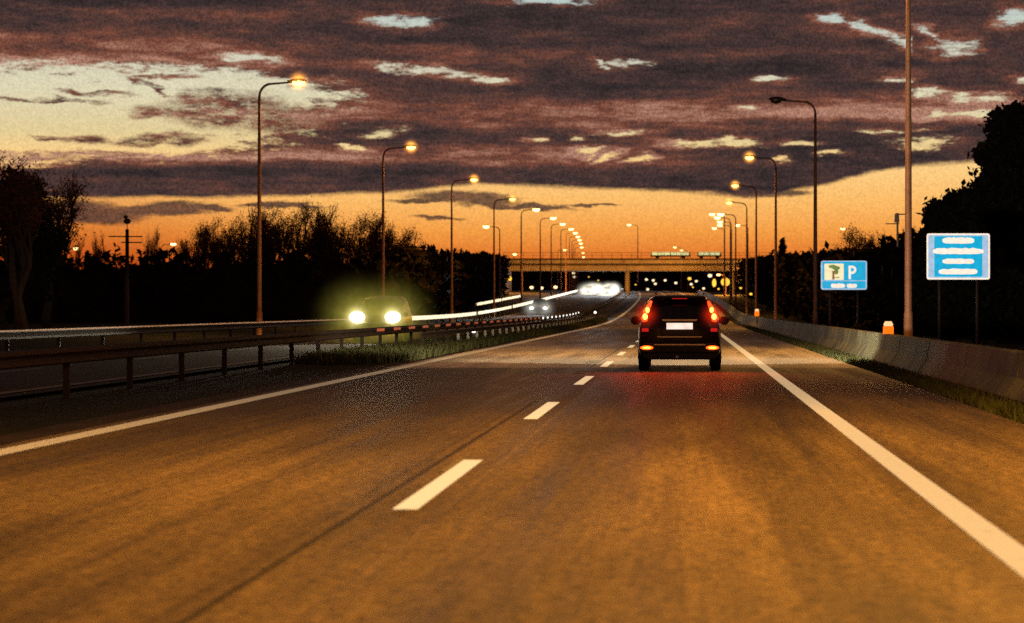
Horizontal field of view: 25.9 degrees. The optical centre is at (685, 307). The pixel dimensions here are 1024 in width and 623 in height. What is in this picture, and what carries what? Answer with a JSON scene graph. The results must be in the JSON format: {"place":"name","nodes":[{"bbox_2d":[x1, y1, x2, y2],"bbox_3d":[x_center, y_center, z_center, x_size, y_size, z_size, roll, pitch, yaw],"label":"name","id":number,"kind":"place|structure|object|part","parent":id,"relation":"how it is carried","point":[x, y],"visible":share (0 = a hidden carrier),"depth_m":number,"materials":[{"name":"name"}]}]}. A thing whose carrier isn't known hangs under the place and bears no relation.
{"place":"outdoors","nodes":[
{"label":"outdoors","id":0,"kind":"place"},
{"bbox_2d":[0,291,619,397],"bbox_3d":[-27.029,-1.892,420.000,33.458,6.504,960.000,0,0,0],"label":"opposite road","id":1,"kind":"structure","parent":0,"point":[27,380],"depth_m":53.57,"materials":[{"name":"grey asphalt"}]},
{"bbox_2d":[349,296,412,340],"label":"oncoming suv","id":2,"kind":"object","parent":1,"relation":"on","point":[381,311],"visible":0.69,"depth_m":84.83,"materials":[{"name":"grey paint"}]},
{"bbox_2d":[529,299,549,313],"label":"oncoming car","id":3,"kind":"object","parent":1,"relation":"on","point":[539,305],"visible":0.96,"depth_m":225.32,"materials":[{"name":"grey paint"}]},
{"bbox_2d":[583,286,593,293],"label":"oncoming car","id":4,"kind":"object","parent":1,"relation":"on","point":[588,289],"visible":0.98,"depth_m":410.18,"materials":[{"name":"grey paint"}]},
{"bbox_2d":[590,285,597,292],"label":"oncoming car","id":5,"kind":"object","parent":1,"relation":"on","point":[594,287],"visible":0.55,"depth_m":458.79,"materials":[{"name":"grey paint"}]},
{"bbox_2d":[601,287,612,295],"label":"oncoming car","id":6,"kind":"object","parent":1,"relation":"on","point":[606,290],"visible":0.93,"depth_m":388.32,"materials":[{"name":"grey paint"}]},
{"bbox_2d":[0,291,1023,622],"bbox_3d":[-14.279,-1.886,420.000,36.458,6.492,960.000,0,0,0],"label":"road","id":7,"kind":"structure","parent":0,"point":[590,475],"depth_m":15.61,"materials":[{"name":"grey asphalt"}]},
{"bbox_2d":[630,293,728,369],"bbox_3d":[-0.120,0.520,49.315,2.280,1.681,5.070,0,0,0],"label":"black suv","id":8,"kind":"object","parent":7,"relation":"on","point":[679,327],"visible":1,"depth_m":47.30,"materials":[{"name":"paint"}]},
{"bbox_3d":[-0.948,0.105,49.025,0.175,0.490,2.350,0,0,0],"label":"side window","id":9,"kind":"part","parent":8,"relation":"part of","materials":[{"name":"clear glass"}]},
{"bbox_3d":[-0.120,0.060,47.435,1.200,0.400,0.180,0,0,0],"label":"rear window","id":10,"kind":"part","parent":8,"relation":"part of","materials":[{"name":"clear glass"}]},
{"bbox_2d":[0,290,1023,434],"bbox_3d":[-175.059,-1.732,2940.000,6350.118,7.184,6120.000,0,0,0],"label":"ground","id":11,"kind":"structure","parent":0,"point":[20,413],"depth_m":46.55,"materials":[{"name":"green plant"}]},
{"bbox_2d":[0,153,62,328],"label":"bare tree","id":12,"kind":"object","parent":11,"relation":"on","point":[17,218],"visible":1,"depth_m":112.04,"materials":[{"name":"brown plant"}]},
{"bbox_2d":[0,165,77,328],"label":"leafy tree","id":13,"kind":"object","parent":11,"relation":"on","point":[44,251],"visible":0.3,"depth_m":117.68,"materials":[{"name":"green plant"}]},
{"bbox_2d":[0,149,94,328],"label":"bare tree","id":14,"kind":"object","parent":11,"relation":"on","point":[3,323],"visible":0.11,"depth_m":124.31,"materials":[{"name":"black plant"}]},
{"bbox_2d":[26,165,94,327],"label":"bare tree","id":15,"kind":"object","parent":11,"relation":"on","point":[46,315],"visible":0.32,"depth_m":123.55,"materials":[{"name":"brown plant"}]},
{"bbox_2d":[70,234,86,266],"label":"bare tree","id":16,"kind":"object","parent":11,"relation":"on","point":[78,249],"visible":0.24,"depth_m":204.80,"materials":[{"name":"brown plant"}]},
{"bbox_2d":[91,232,103,262],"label":"bare tree","id":17,"kind":"object","parent":11,"relation":"on","point":[96,247],"visible":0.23,"depth_m":199.98,"materials":[{"name":"brown plant"}]},
{"bbox_2d":[94,226,108,263],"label":"bare tree","id":18,"kind":"object","parent":11,"relation":"on","point":[102,243],"visible":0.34,"depth_m":195.69,"materials":[{"name":"brown plant"}]},
{"bbox_2d":[109,215,142,324],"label":"utility pole","id":19,"kind":"object","parent":11,"relation":"on","point":[127,221],"visible":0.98,"depth_m":149.89,"materials":[{"name":"paint"}]},
{"bbox_2d":[142,225,160,263],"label":"bare tree","id":20,"kind":"object","parent":11,"relation":"on","point":[154,246],"visible":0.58,"depth_m":204.66,"materials":[{"name":"brown plant"}]},
{"bbox_2d":[168,213,236,269],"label":"bare tree","id":21,"kind":"object","parent":11,"relation":"on","point":[184,247],"visible":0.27,"depth_m":195.49,"materials":[{"name":"brown plant"}]},
{"bbox_2d":[185,220,239,268],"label":"bare tree","id":22,"kind":"object","parent":11,"relation":"on","point":[207,262],"visible":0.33,"depth_m":190.04,"materials":[{"name":"brown plant"}]},
{"bbox_2d":[198,209,253,263],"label":"bare tree","id":23,"kind":"object","parent":11,"relation":"on","point":[223,245],"visible":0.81,"depth_m":187.27,"materials":[{"name":"brown plant"}]},
{"bbox_2d":[1,237,511,322],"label":"woodland","id":24,"kind":"object","parent":11,"relation":"on","point":[178,289],"visible":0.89,"depth_m":174.73,"materials":[{"name":"black plant"}]},
{"bbox_2d":[237,198,279,262],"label":"bare tree","id":25,"kind":"object","parent":11,"relation":"on","point":[250,230],"visible":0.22,"depth_m":193.96,"materials":[{"name":"brown plant"}]},
{"bbox_2d":[235,203,283,260],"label":"bare tree","id":26,"kind":"object","parent":11,"relation":"on","point":[255,232],"visible":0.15,"depth_m":196.06,"materials":[{"name":"brown plant"}]},
{"bbox_2d":[243,202,295,263],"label":"bare tree","id":27,"kind":"object","parent":11,"relation":"on","point":[253,241],"visible":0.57,"depth_m":190.07,"materials":[{"name":"black plant"}]},
{"bbox_2d":[256,78,306,334],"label":"street lamp","id":28,"kind":"object","parent":11,"relation":"on","point":[298,81],"visible":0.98,"depth_m":103.93,"materials":[{"name":"metal"}]},
{"bbox_2d":[261,196,317,262],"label":"bare tree","id":29,"kind":"object","parent":11,"relation":"on","point":[287,240],"visible":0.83,"depth_m":187.04,"materials":[{"name":"brown plant"}]},
{"bbox_2d":[0,289,583,350],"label":"guardrail","id":30,"kind":"object","parent":11,"relation":"on","point":[6,336],"visible":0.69,"depth_m":81.81,"materials":[{"name":"metal"}]},
{"bbox_2d":[0,288,623,397],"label":"guardrail","id":31,"kind":"object","parent":11,"relation":"on","point":[64,356],"visible":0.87,"depth_m":44.08,"materials":[{"name":"metal"}]},
{"bbox_2d":[0,291,637,445],"bbox_3d":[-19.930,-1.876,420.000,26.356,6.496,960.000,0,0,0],"label":"road shoulder","id":32,"kind":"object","parent":11,"relation":"on","point":[49,431],"visible":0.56,"depth_m":31.24},
{"bbox_2d":[300,196,339,258],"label":"bare tree","id":33,"kind":"object","parent":11,"relation":"on","point":[336,225],"visible":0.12,"depth_m":194.13,"materials":[{"name":"brown plant"}]},
{"bbox_2d":[300,205,345,258],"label":"bare tree","id":34,"kind":"object","parent":11,"relation":"on","point":[319,238],"visible":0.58,"depth_m":190.08,"materials":[{"name":"black plant"}]},
{"bbox_2d":[309,203,343,253],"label":"bare tree","id":35,"kind":"object","parent":11,"relation":"on","point":[329,219],"visible":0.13,"depth_m":195.89,"materials":[{"name":"brown plant"}]},
{"bbox_2d":[315,212,378,265],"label":"bare tree","id":36,"kind":"object","parent":11,"relation":"on","point":[350,245],"visible":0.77,"depth_m":188.34,"materials":[{"name":"brown plant"}]},
{"bbox_2d":[355,209,394,266],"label":"bare tree","id":37,"kind":"object","parent":11,"relation":"on","point":[378,233],"visible":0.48,"depth_m":190.85,"materials":[{"name":"black plant"}]},
{"bbox_2d":[353,205,399,266],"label":"bare tree","id":38,"kind":"object","parent":11,"relation":"on","point":[381,226],"visible":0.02,"depth_m":194.98,"materials":[{"name":"brown plant"}]},
{"bbox_2d":[385,222,403,264],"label":"bare tree","id":39,"kind":"object","parent":11,"relation":"on","point":[392,235],"visible":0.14,"depth_m":194.87,"materials":[{"name":"brown plant"}]},
{"bbox_2d":[382,144,416,295],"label":"street lamp","id":40,"kind":"object","parent":11,"relation":"on","point":[410,146],"visible":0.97,"depth_m":145.93,"materials":[{"name":"metal"}]},
{"bbox_2d":[372,225,426,260],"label":"bare tree","id":41,"kind":"object","parent":11,"relation":"on","point":[406,236],"visible":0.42,"depth_m":190.01,"materials":[{"name":"brown plant"}]},
{"bbox_2d":[294,317,607,364],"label":"grass","id":42,"kind":"structure","parent":11,"relation":"on","point":[402,351],"depth_m":65.98,"materials":[{"name":"green plant"}]},
{"bbox_2d":[450,177,478,322],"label":"street lamp","id":43,"kind":"object","parent":11,"relation":"on","point":[473,179],"visible":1,"depth_m":181.93,"materials":[{"name":"metal"}]},
{"bbox_2d":[483,225,499,302],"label":"street lamp","id":44,"kind":"object","parent":11,"relation":"on","point":[486,226],"visible":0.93,"depth_m":299.91,"materials":[{"name":"metal"}]},
{"bbox_2d":[475,295,519,311],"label":"guardrail","id":45,"kind":"object","parent":11,"relation":"on","point":[496,300],"visible":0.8,"depth_m":264.87,"materials":[{"name":"metal"}]},
{"bbox_2d":[493,197,515,316],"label":"street lamp","id":46,"kind":"object","parent":11,"relation":"on","point":[512,198],"visible":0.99,"depth_m":221.92,"materials":[{"name":"metal"}]},
{"bbox_2d":[513,253,522,292],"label":"street lamp","id":47,"kind":"object","parent":11,"relation":"on","point":[522,270],"visible":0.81,"depth_m":431.93,"materials":[{"name":"metal"}]},
{"bbox_2d":[421,292,630,345],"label":"guardrail","id":48,"kind":"object","parent":11,"relation":"on","point":[435,334],"visible":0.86,"depth_m":96.29,"materials":[{"name":"metal"}]},
{"bbox_2d":[520,208,539,308],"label":"street lamp","id":49,"kind":"object","parent":11,"relation":"on","point":[536,209],"visible":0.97,"depth_m":271.93,"materials":[{"name":"metal"}]},
{"bbox_2d":[539,217,555,298],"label":"street lamp","id":50,"kind":"object","parent":11,"relation":"on","point":[552,218],"visible":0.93,"depth_m":313.92,"materials":[{"name":"metal"}]},
{"bbox_2d":[550,223,564,295],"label":"street lamp","id":51,"kind":"object","parent":11,"relation":"on","point":[562,224],"visible":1,"depth_m":355.93,"materials":[{"name":"metal"}]},
{"bbox_2d":[560,228,573,296],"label":"street lamp","id":52,"kind":"object","parent":11,"relation":"on","point":[570,229],"visible":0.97,"depth_m":397.93,"materials":[{"name":"metal"}]},
{"bbox_2d":[565,232,577,292],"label":"street lamp","id":53,"kind":"object","parent":11,"relation":"on","point":[566,265],"visible":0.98,"depth_m":439.94,"materials":[{"name":"metal"}]},
{"bbox_2d":[569,236,579,291],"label":"street lamp","id":54,"kind":"object","parent":11,"relation":"on","point":[569,257],"visible":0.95,"depth_m":481.90,"materials":[{"name":"metal"}]},
{"bbox_2d":[571,239,580,290],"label":"street lamp","id":55,"kind":"object","parent":11,"relation":"on","point":[571,257],"visible":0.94,"depth_m":523.92,"materials":[{"name":"metal"}]},
{"bbox_2d":[573,243,582,290],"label":"street lamp","id":56,"kind":"object","parent":11,"relation":"on","point":[573,257],"visible":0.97,"depth_m":565.91,"materials":[{"name":"metal"}]},
{"bbox_2d":[511,272,739,291],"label":"woodland","id":57,"kind":"object","parent":11,"relation":"on","point":[616,279],"visible":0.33,"depth_m":902.10,"materials":[{"name":"black plant"}]},
{"bbox_2d":[627,224,637,281],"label":"street lamp","id":58,"kind":"object","parent":11,"relation":"on","point":[637,246],"visible":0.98,"depth_m":469.94,"materials":[{"name":"metal"}]},
{"bbox_2d":[503,252,788,293],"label":"road bridge","id":59,"kind":"structure","parent":11,"relation":"on","point":[627,266],"depth_m":450.65,"materials":[{"name":"concrete"}]},
{"bbox_2d":[650,253,689,257],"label":"parked bus","id":60,"kind":"object","parent":59,"relation":"on","point":[658,255],"visible":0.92,"depth_m":452.86,"materials":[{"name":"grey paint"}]},
{"bbox_2d":[697,253,721,257],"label":"parked bus","id":61,"kind":"object","parent":59,"relation":"on","point":[702,255],"visible":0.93,"depth_m":452.86,"materials":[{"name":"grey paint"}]},
{"bbox_2d":[712,279,715,291],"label":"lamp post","id":62,"kind":"object","parent":11,"relation":"on","point":[714,282],"visible":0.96,"depth_m":559.75,"materials":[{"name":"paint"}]},
{"bbox_2d":[709,213,725,295],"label":"street lamp","id":63,"kind":"object","parent":11,"relation":"on","point":[711,214],"visible":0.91,"depth_m":329.91,"materials":[{"name":"metal"}]},
{"bbox_2d":[714,216,730,302],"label":"street lamp","id":64,"kind":"object","parent":11,"relation":"on","point":[717,217],"visible":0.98,"depth_m":313.91,"materials":[{"name":"metal"}]},
{"bbox_2d":[717,221,731,298],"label":"street lamp","id":65,"kind":"object","parent":11,"relation":"on","point":[719,222],"visible":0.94,"depth_m":349.91,"materials":[{"name":"metal"}]},
{"bbox_2d":[721,278,728,285],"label":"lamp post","id":66,"kind":"object","parent":11,"relation":"on","point":[727,281],"visible":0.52,"depth_m":519.47,"materials":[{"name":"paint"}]},
{"bbox_2d":[717,213,736,307],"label":"street lamp","id":67,"kind":"object","parent":11,"relation":"on","point":[720,214],"visible":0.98,"depth_m":271.92,"materials":[{"name":"metal"}]},
{"bbox_2d":[726,201,747,314],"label":"street lamp","id":68,"kind":"object","parent":11,"relation":"on","point":[730,202],"visible":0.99,"depth_m":231.93,"materials":[{"name":"metal"}]},
{"bbox_2d":[731,183,757,316],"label":"street lamp","id":69,"kind":"object","parent":11,"relation":"on","point":[735,184],"visible":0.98,"depth_m":192.93,"materials":[{"name":"metal"}]},
{"bbox_2d":[755,309,758,323],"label":"marker post","id":70,"kind":"object","parent":11,"relation":"on","point":[756,312],"visible":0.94,"depth_m":146.90,"materials":[{"name":"paint"}]},
{"bbox_2d":[744,155,777,318],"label":"street lamp","id":71,"kind":"object","parent":11,"relation":"on","point":[749,157],"visible":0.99,"depth_m":154.93,"materials":[{"name":"metal"}]},
{"bbox_2d":[773,237,786,292],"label":"conifer tree","id":72,"kind":"object","parent":11,"relation":"on","point":[782,247],"visible":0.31,"depth_m":259.78,"materials":[{"name":"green plant"}]},
{"bbox_2d":[769,97,817,324],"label":"street lamp","id":73,"kind":"object","parent":11,"relation":"on","point":[775,100],"visible":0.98,"depth_m":111.92,"materials":[{"name":"metal"}]},
{"bbox_2d":[821,261,866,329],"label":"parking sign","id":74,"kind":"object","parent":11,"relation":"on","point":[843,275],"visible":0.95,"depth_m":96.00,"materials":[{"name":"metal"}]},
{"bbox_2d":[697,290,1023,408],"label":"concrete barrier","id":75,"kind":"object","parent":11,"relation":"on","point":[998,372],"visible":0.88,"depth_m":44.21,"materials":[{"name":"grey concrete"}]},
{"bbox_2d":[848,234,876,250],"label":"bare tree","id":76,"kind":"object","parent":11,"relation":"on","point":[857,246],"visible":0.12,"depth_m":160.70,"materials":[{"name":"brown plant"}]},
{"bbox_2d":[840,221,894,251],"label":"bare tree","id":77,"kind":"object","parent":11,"relation":"on","point":[852,237],"visible":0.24,"depth_m":170.63,"materials":[{"name":"brown plant"}]},
{"bbox_2d":[734,227,1016,338],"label":"woodland","id":78,"kind":"object","parent":11,"relation":"on","point":[881,299],"visible":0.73,"depth_m":157.08,"materials":[{"name":"black plant"}]},
{"bbox_2d":[739,324,1023,423],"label":"grass","id":79,"kind":"structure","parent":11,"relation":"on","point":[1004,408],"depth_m":39.19,"materials":[{"name":"green plant"}]},
{"bbox_2d":[883,321,893,333],"bbox_3d":[4.998,0.998,54.500,0.260,1.324,0.260,0,0,0],"label":"marker post","id":80,"kind":"object","parent":11,"relation":"on","point":[888,327],"visible":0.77,"depth_m":54.40,"materials":[{"name":"paint"}]},
{"bbox_2d":[904,0,912,336],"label":"street lamp","id":81,"kind":"object","parent":11,"relation":"on","point":[908,321],"visible":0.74,"depth_m":64.92,"materials":[{"name":"metal"}]},
{"bbox_2d":[886,213,904,246],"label":"camera box","id":82,"kind":"object","parent":81,"relation":"attached to","point":[896,219],"visible":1,"depth_m":65.19,"materials":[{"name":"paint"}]},
{"bbox_2d":[927,233,989,344],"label":"road sign","id":83,"kind":"object","parent":11,"relation":"on","point":[958,256],"visible":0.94,"depth_m":84.99,"materials":[{"name":"metal"}]},
{"bbox_2d":[900,99,1023,343],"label":"leafy tree","id":84,"kind":"object","parent":11,"relation":"on","point":[989,199],"visible":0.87,"depth_m":99.16,"materials":[{"name":"green plant"}]},
{"bbox_2d":[0,0,1023,269],"label":"sky","id":85,"kind":"structure","parent":0,"point":[601,117],"materials":[{"name":"orange"}]},
{"bbox_2d":[819,324,1023,350],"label":"grass","id":86,"kind":"structure","parent":0,"point":[927,338],"depth_m":78.18,"materials":[{"name":"green plant"}]}
]}

